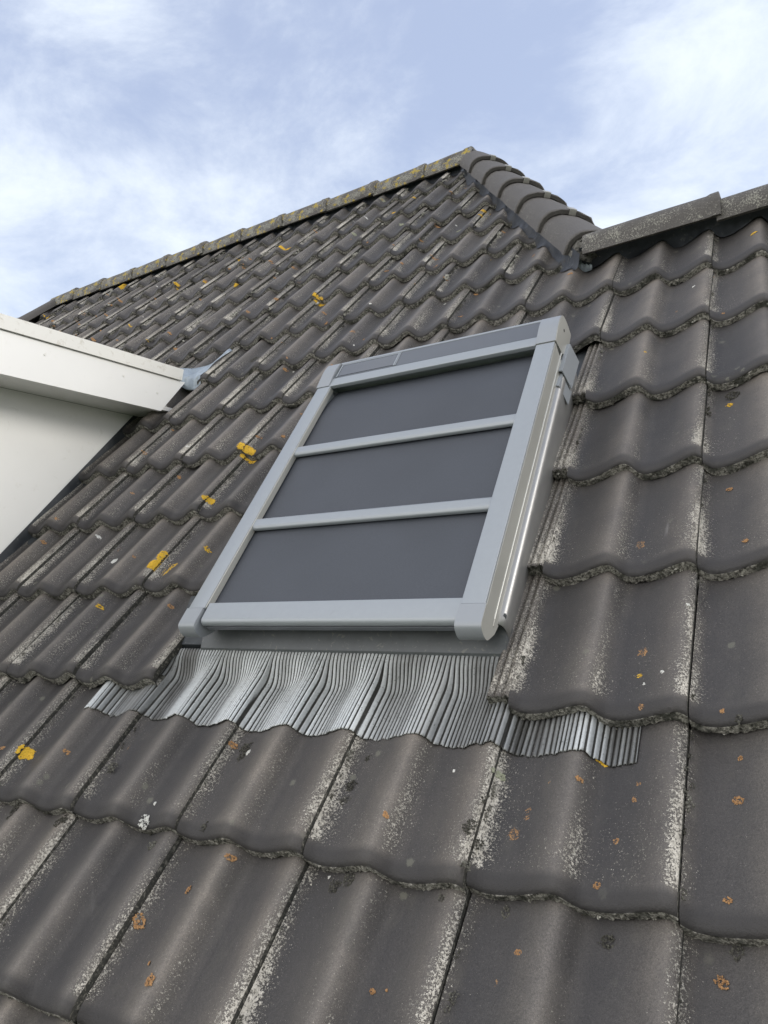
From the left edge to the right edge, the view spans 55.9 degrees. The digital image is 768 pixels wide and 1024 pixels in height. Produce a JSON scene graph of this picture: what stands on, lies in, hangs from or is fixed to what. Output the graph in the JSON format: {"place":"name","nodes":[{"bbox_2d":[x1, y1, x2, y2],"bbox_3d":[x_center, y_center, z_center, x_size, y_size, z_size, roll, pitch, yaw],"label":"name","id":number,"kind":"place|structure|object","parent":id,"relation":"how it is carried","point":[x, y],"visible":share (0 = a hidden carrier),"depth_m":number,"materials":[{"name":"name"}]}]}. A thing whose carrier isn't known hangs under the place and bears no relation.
{"place":"outdoors","nodes":[
{"label":"outdoors","id":0,"kind":"place"},
{"bbox_2d":[0,146,767,1023],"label":"house","id":1,"kind":"structure","parent":0,"point":[418,720],"depth_m":1.50,"materials":[{"name":"concrete"}]},
{"bbox_2d":[84,341,640,767],"bbox_3d":[0.063,-0.102,1.958,1.314,1.547,0.179,-5,-50,30],"label":"roof window","id":2,"kind":"structure","parent":1,"relation":"in","point":[312,682],"depth_m":1.52,"materials":[{"name":"metal"}]},
{"bbox_2d":[178,315,570,639],"bbox_3d":[0.018,-0.113,1.865,0.769,1.068,0.095,-5,-47,30],"label":"solar awning","id":3,"kind":"object","parent":2,"relation":"attached to","point":[393,493],"visible":1,"depth_m":1.75,"materials":[{"name":"grey paint"}]},
{"bbox_2d":[0,187,756,994],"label":"lichen","id":4,"kind":"object","parent":1,"relation":"on","point":[28,753],"visible":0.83,"depth_m":1.75},
{"bbox_2d":[0,175,767,1023],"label":"moss","id":5,"kind":"object","parent":1,"relation":"on","point":[464,827],"visible":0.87,"depth_m":1.51,"materials":[{"name":"plant"}]},
{"bbox_2d":[0,0,767,317],"label":"sky","id":6,"kind":"structure","parent":0,"point":[134,133],"materials":[{"name":"blue"}]}
]}

